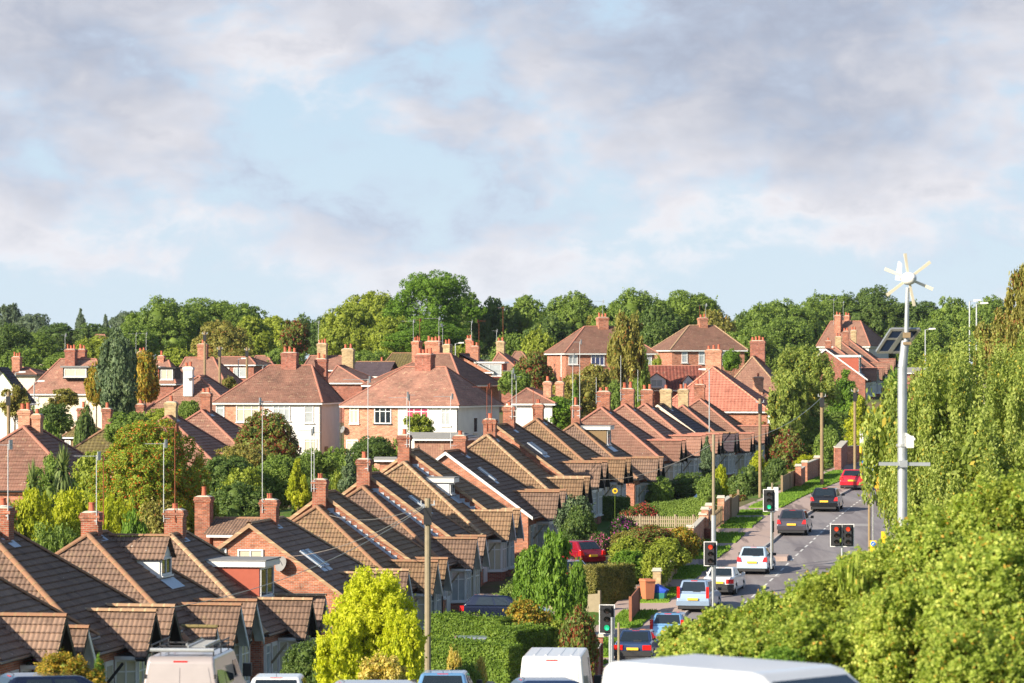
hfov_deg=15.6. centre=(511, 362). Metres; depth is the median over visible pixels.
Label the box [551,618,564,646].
shrub
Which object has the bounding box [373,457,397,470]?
extension
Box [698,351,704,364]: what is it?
window
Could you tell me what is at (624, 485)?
bay window
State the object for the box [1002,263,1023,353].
tree
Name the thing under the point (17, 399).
tree
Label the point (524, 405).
house
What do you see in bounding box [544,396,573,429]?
conifer
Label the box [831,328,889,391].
bungalow
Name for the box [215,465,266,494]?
shrub
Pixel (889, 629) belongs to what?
bush
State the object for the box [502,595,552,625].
shrub
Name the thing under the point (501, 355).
house
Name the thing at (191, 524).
shrub
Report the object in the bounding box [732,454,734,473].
bay window
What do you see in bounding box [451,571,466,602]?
bay window
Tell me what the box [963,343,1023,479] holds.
weeping birch
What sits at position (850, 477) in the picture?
parked car
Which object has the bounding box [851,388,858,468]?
telegraph pole
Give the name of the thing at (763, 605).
bush
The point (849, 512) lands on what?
road patch
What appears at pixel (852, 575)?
shrub
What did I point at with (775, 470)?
shrub
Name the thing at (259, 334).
tree
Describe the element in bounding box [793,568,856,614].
bush
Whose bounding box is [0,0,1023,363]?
sky
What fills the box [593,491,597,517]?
bay window
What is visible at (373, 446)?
bush
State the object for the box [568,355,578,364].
window
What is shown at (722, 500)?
garden wall
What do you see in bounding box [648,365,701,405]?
house
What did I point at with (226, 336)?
tree
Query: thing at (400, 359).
house
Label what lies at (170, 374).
house
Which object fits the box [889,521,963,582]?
bush
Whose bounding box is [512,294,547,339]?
tree
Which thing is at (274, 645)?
door
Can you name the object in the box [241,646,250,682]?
bay window
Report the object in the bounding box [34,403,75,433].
tree
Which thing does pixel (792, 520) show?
parked car
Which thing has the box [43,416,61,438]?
shrub
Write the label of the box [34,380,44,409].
street lamp
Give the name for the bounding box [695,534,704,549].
shrub
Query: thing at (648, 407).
bungalow
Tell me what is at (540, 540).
bay window
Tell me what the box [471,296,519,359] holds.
tree
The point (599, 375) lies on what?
tree
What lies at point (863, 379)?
house
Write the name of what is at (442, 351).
house
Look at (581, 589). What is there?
shrub
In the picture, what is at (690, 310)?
tree
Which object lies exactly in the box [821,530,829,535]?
road patch
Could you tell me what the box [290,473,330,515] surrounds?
shrub
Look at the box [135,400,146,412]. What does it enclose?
bungalow
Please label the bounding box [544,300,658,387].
house
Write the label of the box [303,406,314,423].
window
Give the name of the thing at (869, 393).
bay window
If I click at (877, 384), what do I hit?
bay window
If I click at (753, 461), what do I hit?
conifer
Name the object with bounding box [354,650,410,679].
shrub
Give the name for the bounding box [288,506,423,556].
overhead wire
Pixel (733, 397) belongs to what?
house
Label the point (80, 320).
tree
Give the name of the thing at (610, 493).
bay window
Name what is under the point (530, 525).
window
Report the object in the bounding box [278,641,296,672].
bay window
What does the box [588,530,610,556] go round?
shrub
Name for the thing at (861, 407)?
conifer
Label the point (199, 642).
ladder
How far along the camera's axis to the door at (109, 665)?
127.53 m
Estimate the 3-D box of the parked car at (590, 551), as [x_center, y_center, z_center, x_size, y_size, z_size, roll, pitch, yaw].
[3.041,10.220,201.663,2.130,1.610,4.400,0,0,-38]
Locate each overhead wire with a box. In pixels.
[170,506,425,607]
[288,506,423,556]
[328,506,421,519]
[599,444,711,479]
[727,397,821,441]
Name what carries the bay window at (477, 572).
in the bungalow at (378, 494)
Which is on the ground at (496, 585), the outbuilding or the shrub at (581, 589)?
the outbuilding
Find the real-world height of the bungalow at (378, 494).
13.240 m
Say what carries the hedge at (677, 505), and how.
on the ground at (496, 585)
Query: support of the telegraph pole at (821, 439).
on the ground at (496, 585)
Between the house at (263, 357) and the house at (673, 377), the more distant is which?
the house at (263, 357)
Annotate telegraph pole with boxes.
[5,392,10,434]
[202,331,205,374]
[218,346,222,382]
[244,347,249,378]
[420,498,434,669]
[756,399,763,497]
[818,393,825,484]
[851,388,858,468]
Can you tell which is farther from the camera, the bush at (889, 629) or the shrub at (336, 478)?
the shrub at (336, 478)
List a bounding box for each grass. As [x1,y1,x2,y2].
[603,636,616,655]
[640,585,678,601]
[703,531,744,541]
[720,516,762,526]
[737,509,769,513]
[749,469,842,506]
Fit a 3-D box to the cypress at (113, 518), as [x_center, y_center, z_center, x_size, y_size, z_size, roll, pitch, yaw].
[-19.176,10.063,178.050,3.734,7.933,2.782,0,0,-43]
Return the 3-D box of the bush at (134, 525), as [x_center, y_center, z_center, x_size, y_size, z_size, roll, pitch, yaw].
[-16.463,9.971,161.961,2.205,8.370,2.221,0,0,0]
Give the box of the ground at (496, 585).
[60,353,982,624]
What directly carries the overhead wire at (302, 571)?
attached to the telegraph pole at (428, 515)
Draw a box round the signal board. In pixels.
[767,487,777,552]
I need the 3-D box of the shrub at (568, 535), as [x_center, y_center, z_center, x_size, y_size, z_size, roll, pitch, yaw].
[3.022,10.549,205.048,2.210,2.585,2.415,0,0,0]
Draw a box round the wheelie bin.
[639,578,655,599]
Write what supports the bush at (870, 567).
on the ground at (496, 585)
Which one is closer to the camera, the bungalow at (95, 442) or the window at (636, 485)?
the window at (636, 485)
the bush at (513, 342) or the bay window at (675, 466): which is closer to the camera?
the bay window at (675, 466)
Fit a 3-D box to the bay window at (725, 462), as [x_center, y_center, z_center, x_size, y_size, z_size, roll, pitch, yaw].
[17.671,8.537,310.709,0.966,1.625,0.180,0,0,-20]
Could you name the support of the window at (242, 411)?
in the house at (305, 396)
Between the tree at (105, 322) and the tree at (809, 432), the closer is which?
the tree at (809, 432)
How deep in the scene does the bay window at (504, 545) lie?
202.01 m
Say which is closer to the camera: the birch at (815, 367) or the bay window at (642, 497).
the bay window at (642, 497)
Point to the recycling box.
(660, 591)
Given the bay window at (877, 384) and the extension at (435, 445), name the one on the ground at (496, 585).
the extension at (435, 445)
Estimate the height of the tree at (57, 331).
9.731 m
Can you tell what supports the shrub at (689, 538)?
on the ground at (496, 585)
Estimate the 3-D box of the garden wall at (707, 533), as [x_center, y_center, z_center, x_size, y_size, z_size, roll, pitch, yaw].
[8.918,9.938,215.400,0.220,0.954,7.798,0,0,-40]
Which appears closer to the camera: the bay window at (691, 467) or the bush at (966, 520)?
the bush at (966, 520)
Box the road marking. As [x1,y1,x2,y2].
[741,496,866,605]
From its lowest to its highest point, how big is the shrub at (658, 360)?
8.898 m
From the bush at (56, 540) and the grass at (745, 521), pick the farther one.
the grass at (745, 521)
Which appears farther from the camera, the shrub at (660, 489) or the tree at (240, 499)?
the shrub at (660, 489)
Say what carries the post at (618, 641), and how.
on the ground at (496, 585)
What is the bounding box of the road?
[686,480,907,620]
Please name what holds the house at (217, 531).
on the ground at (496, 585)
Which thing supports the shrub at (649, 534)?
on the ground at (496, 585)
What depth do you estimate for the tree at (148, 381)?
337.27 m
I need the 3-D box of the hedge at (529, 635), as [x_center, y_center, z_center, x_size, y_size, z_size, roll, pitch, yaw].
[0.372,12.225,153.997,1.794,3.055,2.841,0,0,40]
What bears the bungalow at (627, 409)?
on the ground at (496, 585)
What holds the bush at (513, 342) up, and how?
on the ground at (496, 585)
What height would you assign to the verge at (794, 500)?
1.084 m
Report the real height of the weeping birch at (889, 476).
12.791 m
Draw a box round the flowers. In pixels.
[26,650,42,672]
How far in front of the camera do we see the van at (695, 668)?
48.55 m
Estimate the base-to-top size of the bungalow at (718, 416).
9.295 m
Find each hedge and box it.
[420,634,522,682]
[423,609,512,637]
[485,621,555,657]
[569,562,635,603]
[601,495,630,520]
[629,494,716,512]
[657,506,715,527]
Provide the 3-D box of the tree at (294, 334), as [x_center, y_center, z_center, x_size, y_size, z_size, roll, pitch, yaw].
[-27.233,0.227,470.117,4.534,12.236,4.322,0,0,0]
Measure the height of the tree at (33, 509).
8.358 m
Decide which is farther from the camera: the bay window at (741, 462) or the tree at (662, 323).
the tree at (662, 323)
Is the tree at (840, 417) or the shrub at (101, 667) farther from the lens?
the tree at (840, 417)
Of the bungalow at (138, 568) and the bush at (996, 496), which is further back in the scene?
the bungalow at (138, 568)
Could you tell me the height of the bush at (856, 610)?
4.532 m
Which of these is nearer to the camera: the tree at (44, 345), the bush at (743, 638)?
the bush at (743, 638)
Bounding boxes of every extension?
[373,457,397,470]
[410,432,479,458]
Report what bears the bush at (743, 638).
on the ground at (496, 585)
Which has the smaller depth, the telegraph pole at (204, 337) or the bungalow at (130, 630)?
the bungalow at (130, 630)
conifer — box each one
[284,458,310,510]
[337,452,356,491]
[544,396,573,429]
[570,380,581,418]
[698,436,716,476]
[715,464,728,505]
[747,450,769,474]
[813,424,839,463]
[824,368,862,435]
[843,394,870,445]
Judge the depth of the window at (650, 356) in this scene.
412.07 m
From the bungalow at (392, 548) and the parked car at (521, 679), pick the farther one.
the bungalow at (392, 548)
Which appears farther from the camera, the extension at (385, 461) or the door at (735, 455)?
the door at (735, 455)
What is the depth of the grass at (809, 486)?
256.01 m
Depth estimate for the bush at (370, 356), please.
448.08 m
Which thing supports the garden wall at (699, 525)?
on the ground at (496, 585)
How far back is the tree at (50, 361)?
439.06 m
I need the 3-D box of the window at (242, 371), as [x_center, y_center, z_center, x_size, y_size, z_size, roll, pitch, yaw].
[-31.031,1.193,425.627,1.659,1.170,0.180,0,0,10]
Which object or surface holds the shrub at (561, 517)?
on the ground at (496, 585)
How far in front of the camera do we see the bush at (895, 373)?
429.34 m
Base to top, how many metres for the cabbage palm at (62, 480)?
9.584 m
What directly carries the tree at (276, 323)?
on the ground at (496, 585)
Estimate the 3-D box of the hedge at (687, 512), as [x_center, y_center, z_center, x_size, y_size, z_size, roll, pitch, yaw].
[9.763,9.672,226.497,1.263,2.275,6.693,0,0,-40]
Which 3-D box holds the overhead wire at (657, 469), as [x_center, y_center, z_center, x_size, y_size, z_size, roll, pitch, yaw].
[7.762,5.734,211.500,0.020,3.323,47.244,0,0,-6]
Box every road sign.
[870,540,875,551]
[881,531,885,542]
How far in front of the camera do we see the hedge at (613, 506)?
239.54 m
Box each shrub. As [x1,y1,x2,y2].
[6,498,25,534]
[26,451,83,502]
[31,399,45,411]
[33,648,107,682]
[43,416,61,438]
[70,450,125,507]
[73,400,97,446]
[93,650,105,682]
[136,494,192,533]
[184,494,221,533]
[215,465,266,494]
[228,513,259,516]
[280,635,317,682]
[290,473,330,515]
[295,448,342,488]
[313,598,375,682]
[322,446,359,475]
[331,469,342,492]
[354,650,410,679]
[373,606,426,682]
[379,438,397,468]
[446,643,461,669]
[449,661,484,682]
[473,654,487,682]
[494,580,514,595]
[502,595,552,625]
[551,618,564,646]
[553,494,594,531]
[555,531,581,539]
[558,602,599,678]
[560,505,597,539]
[569,555,588,619]
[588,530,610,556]
[606,535,647,561]
[608,513,638,535]
[609,530,632,549]
[617,508,638,523]
[630,524,683,546]
[632,502,658,526]
[641,534,695,571]
[644,475,674,503]
[648,353,661,364]
[669,471,703,499]
[670,526,699,559]
[695,473,723,502]
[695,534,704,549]
[726,464,770,497]
[732,492,748,501]
[744,639,805,661]
[755,421,782,462]
[763,458,787,482]
[769,428,806,470]
[793,453,824,466]
[836,539,869,608]
[908,366,921,402]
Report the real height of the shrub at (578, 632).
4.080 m
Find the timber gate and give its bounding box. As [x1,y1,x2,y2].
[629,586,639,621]
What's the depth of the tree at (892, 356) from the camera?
557.88 m
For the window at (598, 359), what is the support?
in the house at (562, 361)
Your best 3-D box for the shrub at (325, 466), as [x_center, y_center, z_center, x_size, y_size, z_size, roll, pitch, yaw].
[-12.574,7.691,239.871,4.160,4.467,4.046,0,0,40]
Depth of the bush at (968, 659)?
61.47 m
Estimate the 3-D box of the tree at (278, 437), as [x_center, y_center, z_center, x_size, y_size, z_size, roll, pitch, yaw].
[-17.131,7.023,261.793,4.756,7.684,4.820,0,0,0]
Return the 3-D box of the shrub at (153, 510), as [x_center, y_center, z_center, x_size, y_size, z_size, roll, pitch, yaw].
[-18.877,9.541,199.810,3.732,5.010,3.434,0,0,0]
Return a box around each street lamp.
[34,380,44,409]
[698,368,709,431]
[711,434,715,587]
[925,328,935,360]
[969,300,980,361]
[976,302,987,349]
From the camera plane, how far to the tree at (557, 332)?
498.74 m
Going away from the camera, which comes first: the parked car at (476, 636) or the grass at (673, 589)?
the parked car at (476, 636)
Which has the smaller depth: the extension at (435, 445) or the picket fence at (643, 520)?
the picket fence at (643, 520)
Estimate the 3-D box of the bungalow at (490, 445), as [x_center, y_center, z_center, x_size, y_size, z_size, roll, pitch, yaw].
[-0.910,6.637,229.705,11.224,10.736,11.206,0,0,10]
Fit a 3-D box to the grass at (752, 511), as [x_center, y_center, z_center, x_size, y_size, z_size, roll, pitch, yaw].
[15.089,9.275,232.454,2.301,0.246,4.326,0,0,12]
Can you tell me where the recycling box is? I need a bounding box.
[654,584,668,598]
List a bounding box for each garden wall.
[592,633,604,682]
[637,528,710,539]
[652,561,676,586]
[686,512,706,538]
[700,503,711,527]
[716,495,730,522]
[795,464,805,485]
[801,455,819,481]
[833,445,859,466]
[834,441,847,469]
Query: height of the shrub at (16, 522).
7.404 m
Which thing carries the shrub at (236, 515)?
on the ground at (496, 585)
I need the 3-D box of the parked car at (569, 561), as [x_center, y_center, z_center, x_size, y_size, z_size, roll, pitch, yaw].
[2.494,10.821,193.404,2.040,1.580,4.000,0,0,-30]
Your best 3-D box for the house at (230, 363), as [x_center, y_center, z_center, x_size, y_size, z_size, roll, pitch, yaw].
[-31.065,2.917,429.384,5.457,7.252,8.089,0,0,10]
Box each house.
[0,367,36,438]
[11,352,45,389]
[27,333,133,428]
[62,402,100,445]
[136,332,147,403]
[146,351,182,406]
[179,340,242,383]
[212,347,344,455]
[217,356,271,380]
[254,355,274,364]
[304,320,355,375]
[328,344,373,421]
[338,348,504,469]
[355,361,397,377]
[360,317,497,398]
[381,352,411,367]
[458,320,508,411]
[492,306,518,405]
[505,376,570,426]
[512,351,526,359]
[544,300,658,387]
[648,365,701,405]
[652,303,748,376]
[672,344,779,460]
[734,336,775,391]
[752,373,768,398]
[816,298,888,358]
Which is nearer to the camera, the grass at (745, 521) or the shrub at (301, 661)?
the shrub at (301, 661)
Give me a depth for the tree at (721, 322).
488.74 m
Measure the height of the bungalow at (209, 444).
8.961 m
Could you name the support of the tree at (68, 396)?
on the ground at (496, 585)
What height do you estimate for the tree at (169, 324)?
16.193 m
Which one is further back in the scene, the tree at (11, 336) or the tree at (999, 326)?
the tree at (11, 336)
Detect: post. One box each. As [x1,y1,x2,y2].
[611,617,613,662]
[617,622,619,660]
[771,483,773,567]
[868,494,870,550]
[872,493,873,539]
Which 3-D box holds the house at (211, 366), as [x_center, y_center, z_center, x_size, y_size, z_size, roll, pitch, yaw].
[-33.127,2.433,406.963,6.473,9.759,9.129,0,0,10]
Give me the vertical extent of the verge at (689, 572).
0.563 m
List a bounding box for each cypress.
[79,491,137,532]
[94,326,138,419]
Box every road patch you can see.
[764,572,781,576]
[794,547,805,550]
[812,566,830,569]
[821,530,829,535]
[841,511,854,513]
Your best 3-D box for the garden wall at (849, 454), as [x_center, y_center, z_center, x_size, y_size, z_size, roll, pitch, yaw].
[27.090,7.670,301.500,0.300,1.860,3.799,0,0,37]
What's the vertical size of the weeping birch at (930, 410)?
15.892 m
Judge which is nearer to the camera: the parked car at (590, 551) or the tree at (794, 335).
the parked car at (590, 551)
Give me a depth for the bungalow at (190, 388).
333.04 m
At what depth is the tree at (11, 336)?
517.77 m
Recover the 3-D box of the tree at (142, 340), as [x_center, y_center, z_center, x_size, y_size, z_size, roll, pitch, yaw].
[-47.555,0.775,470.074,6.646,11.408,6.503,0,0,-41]
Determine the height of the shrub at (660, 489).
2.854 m
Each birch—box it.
[764,365,810,434]
[770,341,842,428]
[857,365,917,539]
[876,421,938,538]
[876,448,889,537]
[895,346,986,511]
[909,323,1023,418]
[917,401,1023,518]
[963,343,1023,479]
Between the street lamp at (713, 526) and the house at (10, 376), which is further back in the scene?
the house at (10, 376)
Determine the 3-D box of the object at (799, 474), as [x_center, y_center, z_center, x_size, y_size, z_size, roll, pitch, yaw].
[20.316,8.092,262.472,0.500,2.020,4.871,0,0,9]
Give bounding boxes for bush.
[0,345,46,386]
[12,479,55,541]
[32,520,80,552]
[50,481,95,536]
[121,496,149,533]
[156,346,196,366]
[211,346,254,358]
[263,345,306,363]
[349,435,395,465]
[355,348,389,361]
[452,344,481,357]
[488,330,522,361]
[520,324,556,365]
[607,365,621,386]
[610,548,642,570]
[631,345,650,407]
[633,564,641,584]
[639,544,674,586]
[651,629,715,657]
[654,616,692,652]
[684,610,780,658]
[687,603,734,640]
[728,585,783,629]
[761,603,867,682]
[762,597,823,633]
[766,349,781,374]
[769,564,821,618]
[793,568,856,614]
[812,606,846,621]
[817,536,888,589]
[826,548,893,595]
[842,594,871,633]
[844,573,945,682]
[863,500,970,596]
[880,365,907,393]
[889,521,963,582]
[902,559,940,591]
[906,608,1023,682]
[910,353,970,384]
[921,528,1023,647]
[935,462,1023,541]
[939,525,1019,579]
[953,492,993,525]
[973,470,1023,533]
[1010,531,1023,545]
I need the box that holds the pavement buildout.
[774,554,788,560]
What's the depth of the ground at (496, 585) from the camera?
236.81 m
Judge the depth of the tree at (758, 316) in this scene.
558.27 m
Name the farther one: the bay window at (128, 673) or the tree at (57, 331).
the tree at (57, 331)
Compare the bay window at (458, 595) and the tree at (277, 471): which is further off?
the tree at (277, 471)
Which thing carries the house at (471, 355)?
on the ground at (496, 585)
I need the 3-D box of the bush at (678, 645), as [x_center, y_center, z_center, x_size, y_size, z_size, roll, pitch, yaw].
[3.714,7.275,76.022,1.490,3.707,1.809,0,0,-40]
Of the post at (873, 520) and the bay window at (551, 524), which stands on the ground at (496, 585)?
the post at (873, 520)
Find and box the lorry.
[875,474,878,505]
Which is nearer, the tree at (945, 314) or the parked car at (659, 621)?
the parked car at (659, 621)
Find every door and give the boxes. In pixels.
[8,669,18,672]
[104,660,113,682]
[271,641,277,672]
[446,571,450,611]
[483,567,486,581]
[533,524,535,549]
[638,484,639,502]
[735,455,736,475]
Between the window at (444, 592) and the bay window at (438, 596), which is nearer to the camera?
the bay window at (438, 596)
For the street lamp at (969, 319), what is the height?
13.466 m
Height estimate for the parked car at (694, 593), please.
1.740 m
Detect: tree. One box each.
[0,302,22,326]
[0,322,35,357]
[0,384,31,430]
[12,313,50,334]
[24,331,63,365]
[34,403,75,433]
[38,322,73,349]
[40,351,64,368]
[46,388,79,434]
[68,323,116,348]
[75,308,85,328]
[75,334,108,359]
[83,361,101,426]
[86,417,211,520]
[102,314,109,327]
[103,411,159,445]
[108,310,136,329]
[113,323,161,355]
[121,295,200,357]
[134,350,160,403]
[144,408,183,421]
[176,297,240,337]
[178,400,199,418]
[189,319,254,357]
[189,451,264,503]
[210,478,273,516]
[213,442,269,472]
[221,302,268,325]
[222,376,237,388]
[232,315,277,354]
[233,408,301,459]
[253,453,310,515]
[262,315,290,349]
[279,317,313,353]
[298,312,313,359]
[306,315,325,355]
[317,300,377,355]
[323,563,431,659]
[342,290,397,326]
[366,315,411,353]
[373,320,483,351]
[382,269,487,337]
[402,411,435,432]
[450,291,483,338]
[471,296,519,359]
[497,366,531,395]
[511,544,544,613]
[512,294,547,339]
[512,349,556,389]
[521,314,573,344]
[535,526,577,623]
[542,290,597,333]
[552,372,596,417]
[574,363,612,408]
[579,314,595,328]
[590,287,673,326]
[606,309,648,387]
[607,379,621,409]
[639,304,683,347]
[659,289,724,327]
[702,309,738,334]
[722,348,741,374]
[726,327,778,364]
[730,319,754,334]
[733,311,747,325]
[741,301,791,330]
[759,317,819,355]
[765,297,832,350]
[783,408,843,454]
[799,289,863,322]
[829,411,850,434]
[841,284,915,337]
[883,337,899,369]
[885,299,938,327]
[895,318,960,366]
[928,296,971,352]
[956,294,1015,365]
[972,307,1016,380]
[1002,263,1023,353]
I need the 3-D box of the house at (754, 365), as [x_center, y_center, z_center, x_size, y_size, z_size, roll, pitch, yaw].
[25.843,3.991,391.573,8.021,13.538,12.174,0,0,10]
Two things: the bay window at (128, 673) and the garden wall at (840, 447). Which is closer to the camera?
the bay window at (128, 673)
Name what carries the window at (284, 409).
in the house at (305, 396)
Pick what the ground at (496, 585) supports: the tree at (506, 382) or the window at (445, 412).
the tree at (506, 382)
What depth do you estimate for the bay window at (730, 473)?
311.43 m
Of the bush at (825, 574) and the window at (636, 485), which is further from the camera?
the window at (636, 485)
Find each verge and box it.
[615,610,657,627]
[640,593,676,602]
[672,565,710,578]
[695,546,730,558]
[705,532,744,542]
[718,517,762,527]
[737,510,768,514]
[749,481,838,507]
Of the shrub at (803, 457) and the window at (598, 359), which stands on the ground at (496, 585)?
the shrub at (803, 457)
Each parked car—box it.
[0,669,93,682]
[251,673,306,682]
[335,676,415,682]
[411,670,481,682]
[453,633,486,639]
[459,591,553,616]
[511,674,578,682]
[535,538,605,564]
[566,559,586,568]
[614,629,659,659]
[650,612,695,636]
[676,579,721,608]
[704,564,745,594]
[737,544,775,573]
[777,508,813,534]
[810,487,844,511]
[840,467,865,489]
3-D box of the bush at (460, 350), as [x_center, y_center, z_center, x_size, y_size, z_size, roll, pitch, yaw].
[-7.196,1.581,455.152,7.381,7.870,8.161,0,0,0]
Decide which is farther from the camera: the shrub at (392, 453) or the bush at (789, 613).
the shrub at (392, 453)
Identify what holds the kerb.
on the road
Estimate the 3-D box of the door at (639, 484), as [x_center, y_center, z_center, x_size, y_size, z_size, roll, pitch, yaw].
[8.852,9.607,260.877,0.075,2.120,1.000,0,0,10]
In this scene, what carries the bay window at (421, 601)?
in the bungalow at (392, 548)
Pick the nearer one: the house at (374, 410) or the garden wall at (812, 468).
the garden wall at (812, 468)
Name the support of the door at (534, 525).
in the bungalow at (539, 508)
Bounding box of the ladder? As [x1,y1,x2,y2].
[186,637,219,647]
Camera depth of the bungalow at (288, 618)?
153.66 m
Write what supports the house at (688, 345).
on the ground at (496, 585)
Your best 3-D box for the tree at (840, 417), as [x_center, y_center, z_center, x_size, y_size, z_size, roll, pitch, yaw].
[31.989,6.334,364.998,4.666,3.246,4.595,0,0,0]
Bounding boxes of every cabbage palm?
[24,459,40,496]
[50,443,77,511]
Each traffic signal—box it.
[599,604,614,663]
[704,541,716,606]
[763,489,774,568]
[830,524,853,554]
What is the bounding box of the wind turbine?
[876,253,932,525]
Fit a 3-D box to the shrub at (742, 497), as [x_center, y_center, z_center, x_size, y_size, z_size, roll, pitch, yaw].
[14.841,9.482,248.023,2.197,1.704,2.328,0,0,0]
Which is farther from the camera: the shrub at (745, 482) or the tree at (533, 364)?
the tree at (533, 364)
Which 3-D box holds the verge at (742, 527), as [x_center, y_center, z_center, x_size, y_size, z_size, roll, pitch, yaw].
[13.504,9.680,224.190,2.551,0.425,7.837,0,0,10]
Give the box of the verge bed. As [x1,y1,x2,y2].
[594,462,859,665]
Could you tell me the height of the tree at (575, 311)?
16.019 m
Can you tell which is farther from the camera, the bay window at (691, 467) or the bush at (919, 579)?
the bay window at (691, 467)
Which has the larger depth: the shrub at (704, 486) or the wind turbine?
the shrub at (704, 486)
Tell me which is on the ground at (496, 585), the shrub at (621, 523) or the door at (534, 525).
the shrub at (621, 523)
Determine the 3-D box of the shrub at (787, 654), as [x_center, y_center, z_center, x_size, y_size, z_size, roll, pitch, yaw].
[4.460,6.047,64.060,1.912,2.610,2.014,0,0,0]
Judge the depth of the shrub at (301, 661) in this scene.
131.40 m
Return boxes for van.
[144,636,251,682]
[518,647,600,682]
[602,654,857,682]
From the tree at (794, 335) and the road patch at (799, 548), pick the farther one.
the tree at (794, 335)
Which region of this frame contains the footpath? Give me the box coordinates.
[601,475,874,682]
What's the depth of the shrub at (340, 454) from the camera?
249.46 m
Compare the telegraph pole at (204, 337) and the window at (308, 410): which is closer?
the window at (308, 410)
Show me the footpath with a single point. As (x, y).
(757, 534)
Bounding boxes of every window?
[20,669,34,672]
[114,660,137,682]
[138,656,148,682]
[216,404,224,416]
[233,368,245,377]
[234,645,240,669]
[235,405,259,422]
[237,549,262,556]
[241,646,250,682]
[265,643,270,672]
[273,405,290,421]
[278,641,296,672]
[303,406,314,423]
[304,439,316,453]
[346,440,357,453]
[348,407,359,424]
[373,408,391,424]
[405,408,428,425]
[411,596,424,629]
[432,593,435,612]
[436,594,440,612]
[440,408,451,426]
[443,590,447,599]
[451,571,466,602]
[466,572,470,600]
[471,569,474,596]
[473,417,478,433]
[475,569,479,593]
[487,542,503,571]
[502,543,507,571]
[507,541,511,568]
[510,541,514,568]
[529,525,532,547]
[536,524,549,547]
[550,523,553,532]
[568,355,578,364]
[591,355,603,364]
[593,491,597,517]
[596,491,599,515]
[599,490,602,515]
[606,484,616,496]
[617,485,620,496]
[623,484,625,496]
[636,485,638,503]
[640,485,650,502]
[647,355,651,364]
[664,466,673,479]
[674,465,676,476]
[682,351,687,362]
[685,460,694,472]
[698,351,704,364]
[720,455,729,474]
[729,455,731,474]
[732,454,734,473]
[737,455,744,473]
[867,383,872,396]
[876,382,879,393]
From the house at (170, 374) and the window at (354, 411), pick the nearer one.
the window at (354, 411)
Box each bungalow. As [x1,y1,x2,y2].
[0,403,125,508]
[0,440,183,682]
[0,576,100,675]
[55,451,264,682]
[74,403,113,454]
[102,396,227,468]
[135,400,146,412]
[145,423,331,680]
[146,362,229,412]
[185,388,240,446]
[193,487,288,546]
[216,398,413,649]
[288,427,451,636]
[342,376,489,612]
[380,392,523,589]
[433,394,566,559]
[467,383,592,504]
[471,368,609,523]
[523,389,633,496]
[563,340,664,505]
[581,383,687,479]
[613,382,705,475]
[637,384,723,477]
[655,385,739,477]
[677,384,755,475]
[689,380,769,459]
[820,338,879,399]
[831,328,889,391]
[832,333,884,395]
[849,327,895,378]
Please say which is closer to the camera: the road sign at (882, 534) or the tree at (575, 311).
the road sign at (882, 534)
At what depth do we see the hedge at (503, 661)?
148.22 m
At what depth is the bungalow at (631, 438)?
275.20 m
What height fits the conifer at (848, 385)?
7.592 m
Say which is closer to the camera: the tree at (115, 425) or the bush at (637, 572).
the bush at (637, 572)
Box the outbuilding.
[907,367,927,390]
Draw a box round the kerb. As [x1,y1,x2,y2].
[684,487,857,613]
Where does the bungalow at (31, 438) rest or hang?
on the ground at (496, 585)
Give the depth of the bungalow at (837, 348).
469.77 m
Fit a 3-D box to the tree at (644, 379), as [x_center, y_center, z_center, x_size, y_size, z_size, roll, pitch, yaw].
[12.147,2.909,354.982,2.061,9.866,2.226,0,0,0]
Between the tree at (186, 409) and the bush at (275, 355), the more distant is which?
the bush at (275, 355)
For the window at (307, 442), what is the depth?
320.53 m
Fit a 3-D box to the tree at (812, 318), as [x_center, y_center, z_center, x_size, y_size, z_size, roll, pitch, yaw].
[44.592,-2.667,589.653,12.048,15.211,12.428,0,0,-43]
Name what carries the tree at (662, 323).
on the ground at (496, 585)
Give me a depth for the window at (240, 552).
168.09 m
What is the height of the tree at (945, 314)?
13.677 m
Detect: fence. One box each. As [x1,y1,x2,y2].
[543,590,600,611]
[623,514,710,528]
[715,500,727,528]
[729,490,738,517]
[781,470,794,491]
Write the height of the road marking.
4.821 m

